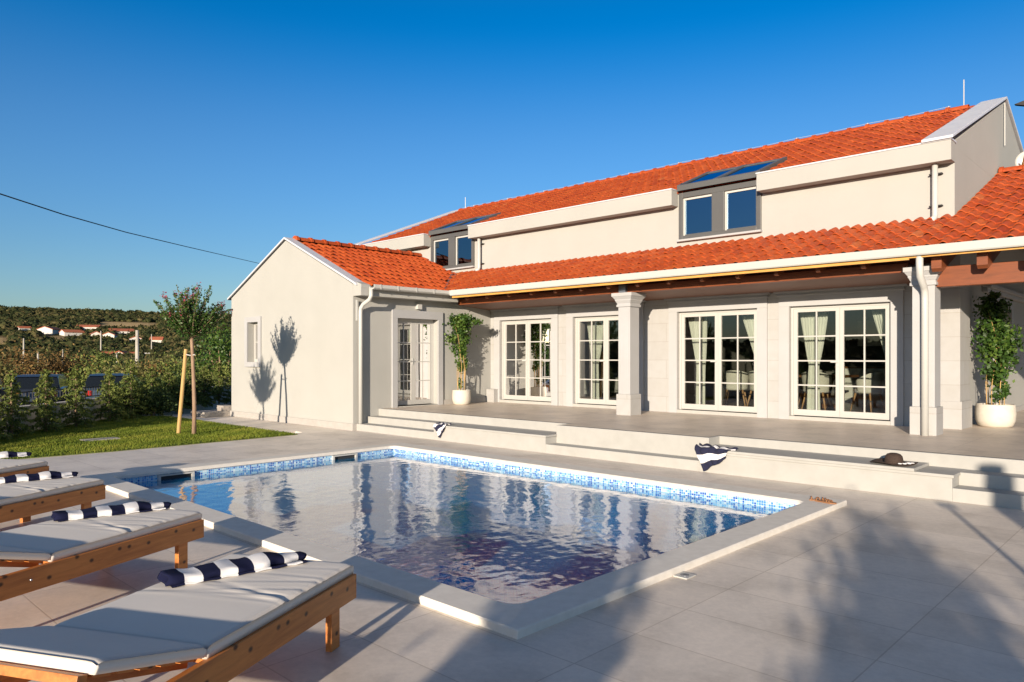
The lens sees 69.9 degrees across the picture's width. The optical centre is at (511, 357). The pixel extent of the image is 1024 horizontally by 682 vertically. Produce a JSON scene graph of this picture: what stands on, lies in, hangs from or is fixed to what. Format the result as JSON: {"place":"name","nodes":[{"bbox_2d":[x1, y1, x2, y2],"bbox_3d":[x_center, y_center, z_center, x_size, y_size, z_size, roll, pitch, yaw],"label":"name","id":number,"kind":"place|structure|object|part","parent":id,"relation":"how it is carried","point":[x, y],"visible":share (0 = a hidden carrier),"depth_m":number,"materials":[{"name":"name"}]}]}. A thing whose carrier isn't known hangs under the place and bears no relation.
{"place":"outdoors","nodes":[
{"label":"outdoors","id":0,"kind":"place"},
{"bbox_2d":[0,321,156,343],"bbox_3d":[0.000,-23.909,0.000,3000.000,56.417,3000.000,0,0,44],"label":"terrain","id":1,"kind":"structure","parent":0,"point":[102,323],"depth_m":534.72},
{"bbox_2d":[0,379,8,406],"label":"parked car","id":2,"kind":"object","parent":1,"relation":"on","point":[2,389],"visible":0.1,"depth_m":29.32,"materials":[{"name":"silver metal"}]},
{"bbox_2d":[0,350,32,385],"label":"tree","id":3,"kind":"object","parent":1,"relation":"on","point":[6,368],"visible":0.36,"depth_m":34.02,"materials":[{"name":"green plant"}]},
{"bbox_2d":[17,326,30,329],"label":"hillside house","id":4,"kind":"structure","parent":1,"relation":"on","point":[23,327],"depth_m":438.67,"materials":[{"name":"white paint"}]},
{"bbox_2d":[0,337,63,381],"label":"tree","id":5,"kind":"object","parent":1,"relation":"on","point":[30,365],"visible":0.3,"depth_m":37.87,"materials":[{"name":"green plant"}]},
{"bbox_2d":[10,350,59,373],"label":"tree","id":6,"kind":"object","parent":1,"relation":"on","point":[35,365],"visible":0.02,"depth_m":44.72,"materials":[{"name":"green plant"}]},
{"bbox_2d":[7,374,73,406],"bbox_3d":[-19.191,1.461,30.001,1.816,1.532,4.430,0,0,-24],"label":"parked car","id":7,"kind":"object","parent":1,"relation":"on","point":[28,382],"visible":0.14,"depth_m":28.44,"materials":[{"name":"blue metal"}]},
{"bbox_3d":[-19.026,0.970,29.636,1.669,0.500,3.110,0,0,-24],"label":"window","id":8,"kind":"part","parent":7,"relation":"part of","materials":[{"name":"black glass"}]},
{"bbox_2d":[37,326,60,333],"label":"hillside house","id":9,"kind":"structure","parent":1,"relation":"on","point":[49,330],"depth_m":424.00,"materials":[{"name":"white paint"}]},
{"bbox_2d":[29,343,103,376],"bbox_3d":[-24.301,1.049,40.097,4.093,4.070,4.370,0,0,44],"label":"tree","id":10,"kind":"object","parent":1,"relation":"on","point":[58,364],"visible":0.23,"depth_m":39.72,"materials":[{"name":"green plant"}]},
{"bbox_2d":[59,329,83,335],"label":"hillside house","id":11,"kind":"structure","parent":1,"relation":"on","point":[64,332],"depth_m":422.13,"materials":[{"name":"white paint"}]},
{"bbox_2d":[53,357,113,394],"bbox_3d":[-19.623,1.375,33.126,3.633,2.849,3.398,0,0,-24],"label":"tree","id":12,"kind":"object","parent":1,"relation":"on","point":[86,376],"visible":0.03,"depth_m":32.72,"materials":[{"name":"green plant"}]},
{"bbox_2d":[76,325,100,329],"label":"hillside house","id":13,"kind":"structure","parent":1,"relation":"on","point":[89,326],"depth_m":466.49,"materials":[{"name":"white paint"}]},
{"bbox_2d":[46,343,140,377],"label":"tree","id":14,"kind":"object","parent":1,"relation":"on","point":[101,362],"visible":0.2,"depth_m":44.12,"materials":[{"name":"green plant"}]},
{"bbox_2d":[90,331,99,335],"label":"hillside house","id":15,"kind":"structure","parent":1,"relation":"on","point":[95,333],"depth_m":416.94,"materials":[{"name":"white paint"}]},
{"bbox_2d":[100,331,101,349],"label":"utility pole","id":16,"kind":"object","parent":1,"relation":"on","point":[100,341],"visible":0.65,"depth_m":299.76,"materials":[{"name":"concrete"}]},
{"bbox_2d":[102,332,117,337],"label":"hillside house","id":17,"kind":"structure","parent":1,"relation":"on","point":[112,334],"depth_m":411.07,"materials":[{"name":"white paint"}]},
{"bbox_2d":[81,373,139,398],"bbox_3d":[-16.741,1.448,30.980,1.816,1.532,4.430,0,0,-18],"label":"parked car","id":18,"kind":"object","parent":1,"relation":"on","point":[92,380],"visible":0.05,"depth_m":29.24,"materials":[{"name":"blue"}]},
{"bbox_3d":[-16.614,0.957,30.600,1.669,0.500,3.110,0,0,-18],"label":"window","id":19,"kind":"part","parent":18,"relation":"part of","materials":[{"name":"black glass"}]},
{"bbox_2d":[85,350,142,373],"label":"tree","id":20,"kind":"object","parent":1,"relation":"on","point":[106,361],"visible":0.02,"depth_m":49.80,"materials":[{"name":"green plant"}]},
{"bbox_2d":[0,305,230,372],"bbox_3d":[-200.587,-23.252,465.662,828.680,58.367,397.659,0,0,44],"label":"hill scrub","id":21,"kind":"object","parent":1,"relation":"on","point":[12,318],"visible":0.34,"depth_m":408.22,"materials":[{"name":"green plant"}]},
{"bbox_2d":[0,385,230,433],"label":"boundary wall","id":22,"kind":"structure","parent":1,"relation":"on","point":[184,411],"depth_m":19.13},
{"bbox_2d":[0,376,228,404],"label":"metal fence","id":23,"kind":"object","parent":22,"relation":"on","point":[83,387],"visible":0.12,"depth_m":18.21,"materials":[{"name":"grey metal"}]},
{"bbox_2d":[108,328,134,333],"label":"hillside house","id":24,"kind":"structure","parent":1,"relation":"on","point":[121,331],"depth_m":447.04,"materials":[{"name":"white"}]},
{"bbox_2d":[96,354,156,381],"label":"tree","id":25,"kind":"object","parent":1,"relation":"on","point":[141,370],"visible":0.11,"depth_m":35.82,"materials":[{"name":"green plant"}]},
{"bbox_2d":[135,330,138,363],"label":"utility pole","id":26,"kind":"object","parent":1,"relation":"on","point":[136,344],"visible":0.35,"depth_m":59.89,"materials":[{"name":"concrete"}]},
{"bbox_2d":[119,375,167,414],"bbox_3d":[-11.095,1.143,21.603,1.589,1.523,1.714,0,0,44],"label":"shrub","id":27,"kind":"object","parent":1,"relation":"on","point":[142,382],"visible":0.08,"depth_m":21.63,"materials":[{"name":"green plant"}]},
{"bbox_2d":[135,352,176,376],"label":"tree","id":28,"kind":"object","parent":1,"relation":"on","point":[155,365],"visible":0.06,"depth_m":39.91,"materials":[{"name":"green plant"}]},
{"bbox_2d":[149,337,163,342],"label":"hillside house","id":29,"kind":"structure","parent":1,"relation":"on","point":[157,339],"depth_m":393.45,"materials":[{"name":"white paint"}]},
{"bbox_2d":[140,372,191,414],"bbox_3d":[-10.990,1.137,23.050,1.818,1.535,1.512,0,0,-30],"label":"shrub","id":30,"kind":"object","parent":1,"relation":"on","point":[178,394],"visible":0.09,"depth_m":23.03,"materials":[{"name":"green plant"}]},
{"bbox_2d":[143,350,190,372],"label":"tree","id":31,"kind":"object","parent":1,"relation":"on","point":[153,360],"visible":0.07,"depth_m":46.20,"materials":[{"name":"green plant"}]},
{"bbox_2d":[151,347,200,377],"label":"tree","id":32,"kind":"object","parent":1,"relation":"on","point":[164,368],"visible":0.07,"depth_m":37.83,"materials":[{"name":"green plant"}]},
{"bbox_2d":[161,367,191,413],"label":"conifer","id":33,"kind":"object","parent":1,"relation":"on","point":[168,374],"visible":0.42,"depth_m":22.70,"materials":[{"name":"green plant"}]},
{"bbox_2d":[159,364,202,408],"bbox_3d":[-10.987,1.062,24.324,1.739,1.684,1.492,0,0,44],"label":"shrub","id":34,"kind":"object","parent":1,"relation":"on","point":[179,380],"visible":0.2,"depth_m":24.15,"materials":[{"name":"green plant"}]},
{"bbox_2d":[175,364,208,408],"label":"conifer","id":35,"kind":"object","parent":1,"relation":"on","point":[189,389],"visible":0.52,"depth_m":24.19,"materials":[{"name":"green plant"}]},
{"bbox_2d":[176,345,208,366],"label":"tree","id":36,"kind":"object","parent":1,"relation":"on","point":[194,358],"visible":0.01,"depth_m":51.87,"materials":[{"name":"green plant"}]},
{"bbox_2d":[170,360,227,377],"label":"tree","id":37,"kind":"object","parent":1,"relation":"on","point":[199,368],"visible":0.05,"depth_m":32.97,"materials":[{"name":"green plant"}]},
{"bbox_2d":[177,345,227,370],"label":"tree","id":38,"kind":"object","parent":1,"relation":"on","point":[203,360],"visible":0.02,"depth_m":41.22,"materials":[{"name":"green plant"}]},
{"bbox_2d":[196,366,218,406],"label":"conifer","id":39,"kind":"object","parent":1,"relation":"on","point":[204,385],"visible":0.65,"depth_m":25.41,"materials":[{"name":"green plant"}]},
{"bbox_2d":[187,321,230,376],"bbox_3d":[-13.481,0.219,33.926,3.944,5.053,3.513,0,0,13],"label":"tree","id":40,"kind":"object","parent":1,"relation":"on","point":[223,349],"visible":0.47,"depth_m":33.63,"materials":[{"name":"green plant"}]},
{"bbox_2d":[198,359,230,401],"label":"tree","id":41,"kind":"object","parent":1,"relation":"on","point":[226,373],"visible":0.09,"depth_m":29.54,"materials":[{"name":"green plant"}]},
{"bbox_2d":[208,362,230,403],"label":"conifer","id":42,"kind":"object","parent":1,"relation":"on","point":[220,384],"visible":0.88,"depth_m":26.80,"materials":[{"name":"green plant"}]},
{"bbox_2d":[1014,101,1023,106],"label":"street lamp","id":43,"kind":"object","parent":1,"relation":"on","point":[1021,103],"visible":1,"depth_m":39.94,"materials":[{"name":"metal"}]},
{"bbox_2d":[0,193,255,262],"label":"overhead cable","id":44,"kind":"object","parent":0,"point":[106,226],"visible":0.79,"depth_m":31.31,"materials":[{"name":"rubber"}]},
{"bbox_2d":[0,415,296,458],"bbox_3d":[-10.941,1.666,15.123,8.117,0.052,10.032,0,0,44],"label":"grass","id":45,"kind":"structure","parent":0,"point":[165,428],"depth_m":15.61,"materials":[{"name":"green plant"}]},
{"bbox_2d":[0,411,10,443],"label":"conifer","id":46,"kind":"object","parent":45,"relation":"on","point":[5,434],"visible":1,"depth_m":14.59,"materials":[{"name":"green plant"}]},
{"bbox_2d":[0,370,35,439],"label":"conifer","id":47,"kind":"object","parent":45,"relation":"on","point":[12,405],"visible":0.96,"depth_m":15.27,"materials":[{"name":"green plant"}]},
{"bbox_2d":[23,368,65,432],"bbox_3d":[-10.465,0.978,16.495,0.784,1.512,0.894,0,0,-14],"label":"conifer","id":48,"kind":"object","parent":45,"relation":"on","point":[44,410],"visible":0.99,"depth_m":16.42,"materials":[{"name":"green plant"}]},
{"bbox_2d":[58,366,95,427],"bbox_3d":[-10.524,0.957,17.652,1.083,1.542,0.813,0,0,44],"label":"conifer","id":49,"kind":"object","parent":45,"relation":"on","point":[76,377],"visible":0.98,"depth_m":17.59,"materials":[{"name":"green plant"}]},
{"bbox_2d":[80,437,119,441],"bbox_3d":[-8.417,1.683,14.987,0.380,0.035,0.660,0,0,44],"label":"access cover","id":50,"kind":"object","parent":45,"relation":"on","point":[93,439],"visible":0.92,"depth_m":14.91,"materials":[{"name":"concrete"}]},
{"bbox_2d":[90,368,129,421],"bbox_3d":[-10.545,1.019,19.213,0.899,1.460,0.867,0,0,-12],"label":"conifer","id":51,"kind":"object","parent":45,"relation":"on","point":[108,384],"visible":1,"depth_m":19.15,"materials":[{"name":"green plant"}]},
{"bbox_2d":[95,379,145,417],"bbox_3d":[-11.020,1.135,20.549,1.568,1.539,1.525,0,0,44],"label":"shrub","id":52,"kind":"object","parent":45,"relation":"on","point":[121,395],"visible":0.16,"depth_m":20.44,"materials":[{"name":"green plant"}]},
{"bbox_2d":[111,359,155,418],"bbox_3d":[-10.580,0.896,20.299,1.179,1.724,1.185,0,0,6],"label":"conifer","id":53,"kind":"object","parent":45,"relation":"on","point":[131,368],"visible":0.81,"depth_m":20.25,"materials":[{"name":"green plant"}]},
{"bbox_2d":[134,366,171,415],"bbox_3d":[-10.612,0.975,21.548,1.134,1.485,1.209,0,0,6],"label":"conifer","id":54,"kind":"object","parent":45,"relation":"on","point":[151,380],"visible":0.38,"depth_m":21.53,"materials":[{"name":"green plant"}]},
{"bbox_2d":[129,380,186,415],"bbox_3d":[-10.293,1.279,20.943,1.452,1.250,1.515,0,0,44],"label":"shrub","id":55,"kind":"object","parent":45,"relation":"on","point":[159,397],"visible":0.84,"depth_m":20.84,"materials":[{"name":"green plant"}]},
{"bbox_2d":[176,349,194,433],"bbox_3d":[-7.150,0.760,16.092,0.489,1.888,0.085,0,0,13],"label":"tree stake","id":56,"kind":"object","parent":45,"relation":"on","point":[182,392],"visible":0.85,"depth_m":16.09,"materials":[{"name":"brown wood"}]},
{"bbox_2d":[153,282,232,433],"bbox_3d":[-6.974,0.025,16.100,1.380,3.354,1.655,0,0,44],"label":"crape myrtle","id":57,"kind":"object","parent":45,"relation":"on","point":[191,323],"visible":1,"depth_m":15.95,"materials":[{"name":"green plant"}]},
{"bbox_2d":[191,405,230,416],"bbox_3d":[-8.728,1.550,21.324,0.950,0.300,0.850,0,0,44],"label":"corner step","id":58,"kind":"object","parent":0,"point":[222,410],"visible":1,"depth_m":21.09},
{"bbox_2d":[0,414,1023,681],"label":"pool deck","id":59,"kind":"structure","parent":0,"point":[868,586],"depth_m":4.94,"materials":[{"name":"tile"}]},
{"bbox_2d":[0,459,48,476],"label":"sun lounger","id":60,"kind":"object","parent":59,"relation":"on","point":[8,467],"visible":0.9,"depth_m":8.57,"materials":[{"name":"white fabric"}]},
{"bbox_2d":[0,451,31,457],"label":"rolled towel","id":61,"kind":"object","parent":60,"relation":"on","point":[6,454],"visible":1,"depth_m":9.08,"materials":[{"name":"fabric"}]},
{"bbox_2d":[0,477,104,522],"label":"sun lounger","id":62,"kind":"object","parent":59,"relation":"on","point":[23,501],"visible":0.78,"depth_m":6.99,"materials":[{"name":"white fabric"}]},
{"bbox_2d":[0,471,77,483],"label":"rolled towel","id":63,"kind":"object","parent":62,"relation":"on","point":[44,475],"visible":1,"depth_m":7.38,"materials":[{"name":"fabric"}]},
{"bbox_2d":[0,509,203,600],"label":"sun lounger","id":64,"kind":"object","parent":59,"relation":"on","point":[61,551],"visible":0.81,"depth_m":5.11,"materials":[{"name":"white fabric"}]},
{"bbox_2d":[51,501,170,521],"bbox_3d":[-3.156,1.202,5.811,0.832,0.071,0.226,0,0,-37],"label":"rolled towel","id":65,"kind":"object","parent":64,"relation":"on","point":[109,510],"visible":1,"depth_m":5.73,"materials":[{"name":"fabric"}]},
{"bbox_2d":[0,554,355,681],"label":"sun lounger","id":66,"kind":"object","parent":59,"relation":"on","point":[226,629],"visible":0.91,"depth_m":3.42,"materials":[{"name":"white fabric"}]},
{"bbox_2d":[157,551,307,587],"bbox_3d":[-1.590,1.200,4.243,0.816,0.074,0.226,0,0,-39],"label":"rolled towel","id":67,"kind":"object","parent":66,"relation":"on","point":[224,568],"visible":1,"depth_m":4.15,"materials":[{"name":"fabric"}]},
{"bbox_2d":[80,443,846,639],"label":"swimming pool","id":68,"kind":"structure","parent":59,"relation":"in","point":[517,621],"depth_m":6.87,"materials":[{"name":"stone"}]},
{"bbox_2d":[133,453,782,603],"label":"pool water","id":69,"kind":"structure","parent":68,"relation":"in","point":[505,535],"depth_m":8.24,"materials":[{"name":"blue liquid"}]},
{"bbox_2d":[809,496,832,500],"bbox_3d":[3.531,1.616,8.376,0.244,0.053,0.094,0,0,24],"label":"sandal","id":70,"kind":"object","parent":68,"relation":"on","point":[811,499],"visible":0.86,"depth_m":8.38,"materials":[{"name":"leather"}]},
{"bbox_2d":[815,497,836,503],"bbox_3d":[3.547,1.616,8.276,0.094,0.053,0.244,0,0,-38],"label":"sandal","id":71,"kind":"object","parent":68,"relation":"on","point":[826,501],"visible":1,"depth_m":8.26,"materials":[{"name":"leather"}]},
{"bbox_2d":[673,572,695,579],"bbox_3d":[1.339,1.692,5.684,0.120,0.014,0.140,0,0,44],"label":"deck inlet cover","id":72,"kind":"object","parent":59,"relation":"on","point":[684,575],"visible":1,"depth_m":5.67,"materials":[{"name":"white metal"}]},
{"bbox_2d":[357,408,1023,509],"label":"terrace steps","id":73,"kind":"structure","parent":59,"relation":"on","point":[987,481],"depth_m":10.48,"materials":[{"name":"stone"}]},
{"bbox_2d":[433,422,450,437],"bbox_3d":[-1.449,1.487,15.013,0.435,0.315,0.233,0,0,44],"label":"draped towel","id":74,"kind":"object","parent":73,"relation":"hanging from","point":[439,427],"visible":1,"depth_m":14.93,"materials":[{"name":"fabric"}]},
{"bbox_2d":[220,80,1023,435],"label":"villa","id":75,"kind":"object","parent":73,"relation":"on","point":[912,226],"visible":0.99,"depth_m":16.26,"materials":[{"name":"paint"}]},
{"bbox_2d":[398,323,408,399],"bbox_3d":[-2.798,0.075,18.612,0.054,2.150,0.500,0,0,44],"label":"curtain","id":76,"kind":"object","parent":75,"relation":"hanging from","point":[400,364],"visible":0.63,"depth_m":18.61,"materials":[{"name":"white fabric"}]},
{"bbox_2d":[398,318,433,404],"bbox_3d":[-2.491,0.120,18.486,0.098,2.160,1.300,0,0,44],"label":"french door","id":77,"kind":"structure","parent":75,"relation":"in","point":[421,342],"depth_m":18.67,"materials":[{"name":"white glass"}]},
{"bbox_2d":[431,230,474,269],"bbox_3d":[-1.732,-3.082,21.319,1.910,1.095,0.190,0,0,44],"label":"dormer window","id":78,"kind":"structure","parent":75,"relation":"in","point":[453,251],"depth_m":21.21,"materials":[{"name":"white metal"}]},
{"bbox_2d":[502,318,550,401],"bbox_3d":[0.420,0.075,19.402,1.850,2.150,0.098,0,0,44],"label":"french door","id":79,"kind":"structure","parent":75,"relation":"in","point":[526,344],"depth_m":19.41,"materials":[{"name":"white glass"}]},
{"bbox_2d":[587,321,602,398],"bbox_3d":[2.089,0.050,18.364,0.600,2.140,0.087,0,0,44],"label":"curtain","id":80,"kind":"object","parent":75,"relation":"hanging from","point":[597,333],"visible":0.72,"depth_m":18.33,"materials":[{"name":"white fabric"}]},
{"bbox_2d":[575,315,617,404],"bbox_3d":[2.266,0.075,17.644,1.850,2.150,0.098,0,0,44],"label":"french door","id":81,"kind":"structure","parent":75,"relation":"in","point":[606,340],"depth_m":17.88,"materials":[{"name":"white wood"}]},
{"bbox_2d":[688,316,706,403],"bbox_3d":[4.139,0.050,16.413,0.500,2.140,0.087,0,0,44],"label":"curtain","id":82,"kind":"object","parent":75,"relation":"hanging from","point":[694,325],"visible":0.71,"depth_m":16.35,"materials":[{"name":"white fabric"}]},
{"bbox_2d":[679,308,756,412],"bbox_3d":[4.396,0.075,15.616,1.850,2.150,0.098,0,0,44],"label":"french door","id":83,"kind":"structure","parent":75,"relation":"in","point":[718,314],"depth_m":15.62,"materials":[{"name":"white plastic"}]},
{"bbox_2d":[676,179,762,241],"bbox_3d":[4.373,-3.082,15.506,1.930,1.095,0.190,0,0,44],"label":"dormer window","id":84,"kind":"structure","parent":75,"relation":"in","point":[733,209],"depth_m":15.43,"materials":[{"name":"white metal"}]},
{"bbox_2d":[722,370,748,405],"bbox_3d":[5.200,0.730,17.057,0.619,0.867,0.546,0,0,24],"label":"dining chair","id":85,"kind":"object","parent":75,"relation":"on","point":[730,376],"visible":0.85,"depth_m":16.85,"materials":[{"name":"fabric"}]},
{"bbox_2d":[742,314,753,352],"bbox_3d":[5.109,0.050,15.489,0.620,2.140,0.087,0,0,44],"label":"curtain","id":86,"kind":"object","parent":75,"relation":"hanging from","point":[748,320],"visible":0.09,"depth_m":15.54,"materials":[{"name":"white fabric"}]},
{"bbox_2d":[746,371,753,405],"bbox_3d":[5.666,0.730,16.612,0.546,0.867,0.619,0,0,-38],"label":"dining chair","id":87,"kind":"object","parent":75,"relation":"on","point":[751,376],"visible":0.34,"depth_m":16.58,"materials":[{"name":"fabric"}]},
{"bbox_2d":[798,370,825,404],"bbox_3d":[7.316,0.730,17.835,0.619,0.867,0.546,0,0,44],"label":"dining chair","id":88,"kind":"object","parent":75,"relation":"on","point":[800,378],"visible":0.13,"depth_m":17.86,"materials":[{"name":"wood"}]},
{"bbox_2d":[800,311,828,409],"bbox_3d":[6.022,0.050,14.620,0.600,2.140,0.087,0,0,44],"label":"curtain","id":89,"kind":"object","parent":75,"relation":"hanging from","point":[808,321],"visible":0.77,"depth_m":14.62,"materials":[{"name":"white fabric"}]},
{"bbox_2d":[801,372,832,410],"bbox_3d":[6.571,0.730,15.819,0.619,0.867,0.546,0,0,39],"label":"dining chair","id":90,"kind":"object","parent":75,"relation":"on","point":[825,379],"visible":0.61,"depth_m":15.60,"materials":[{"name":"fabric"}]},
{"bbox_2d":[798,374,858,408],"bbox_3d":[6.674,0.770,16.980,2.250,0.740,1.100,0,0,44],"label":"dining table","id":91,"kind":"object","parent":75,"relation":"on","point":[827,405],"visible":0.28,"depth_m":16.43,"materials":[{"name":"brown wood"}]},
{"bbox_2d":[791,302,889,419],"bbox_3d":[6.213,0.075,13.886,1.850,2.150,0.098,0,0,44],"label":"french door","id":92,"kind":"structure","parent":75,"relation":"in","point":[840,309],"depth_m":13.87,"materials":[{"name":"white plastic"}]},
{"bbox_2d":[835,320,884,403],"bbox_3d":[9.758,0.110,18.152,3.200,2.100,0.650,0,0,44],"label":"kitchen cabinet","id":93,"kind":"object","parent":75,"relation":"in","point":[871,327],"visible":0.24,"depth_m":18.70,"materials":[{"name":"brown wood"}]},
{"bbox_3d":[8.663,0.690,18.794,0.570,0.740,0.030,0,0,44],"label":"cupboard door","id":94,"kind":"part","parent":93,"relation":"part of","materials":[{"name":"white wood"}]},
{"bbox_3d":[9.105,0.690,18.373,0.570,0.740,0.030,0,0,44],"label":"cupboard door","id":95,"kind":"part","parent":93,"relation":"part of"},
{"bbox_2d":[850,371,884,412],"bbox_3d":[7.547,0.730,15.524,0.619,0.867,0.546,0,0,-31],"label":"dining chair","id":96,"kind":"object","parent":75,"relation":"on","point":[874,378],"visible":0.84,"depth_m":15.29,"materials":[{"name":"fabric"}]},
{"bbox_2d":[871,309,884,354],"bbox_3d":[6.964,0.050,13.722,0.502,2.140,0.087,0,0,44],"label":"curtain","id":97,"kind":"object","parent":75,"relation":"hanging from","point":[879,316],"visible":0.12,"depth_m":13.76,"materials":[{"name":"white fabric"}]},
{"bbox_2d":[1015,152,1023,165],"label":"satellite dish","id":98,"kind":"object","parent":75,"relation":"attached to","point":[1019,160],"visible":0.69,"depth_m":14.94,"materials":[{"name":"metal"}]},
{"bbox_2d":[384,402,1023,458],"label":"terrace paving","id":99,"kind":"structure","parent":73,"relation":"on","point":[975,439],"depth_m":12.57,"materials":[{"name":"tile"}]},
{"bbox_2d":[442,311,482,404],"bbox_3d":[-1.331,0.007,19.040,1.002,2.436,1.047,0,0,-22],"label":"potted plant","id":100,"kind":"object","parent":99,"relation":"on","point":[462,324],"visible":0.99,"depth_m":18.90,"materials":[{"name":"green plant"}]},
{"bbox_2d":[970,290,1023,427],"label":"potted plant","id":101,"kind":"object","parent":99,"relation":"on","point":[995,338],"visible":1,"depth_m":12.79,"materials":[{"name":"green plant"}]},
{"bbox_2d":[694,443,737,470],"bbox_3d":[2.946,1.486,10.802,0.303,0.388,0.740,0,0,-35],"label":"draped towel","id":102,"kind":"object","parent":73,"relation":"hanging from","point":[708,455],"visible":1,"depth_m":10.74,"materials":[{"name":"fabric"}]},
{"bbox_2d":[870,453,917,465],"bbox_3d":[4.823,1.273,9.257,0.540,0.132,0.513,0,0,44],"label":"sun hat","id":103,"kind":"object","parent":73,"relation":"on","point":[896,459],"visible":1,"depth_m":9.18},
{"bbox_2d":[0,0,1023,313],"label":"sky","id":104,"kind":"structure","parent":0,"point":[232,128],"materials":[{"name":"blue"}]}
]}

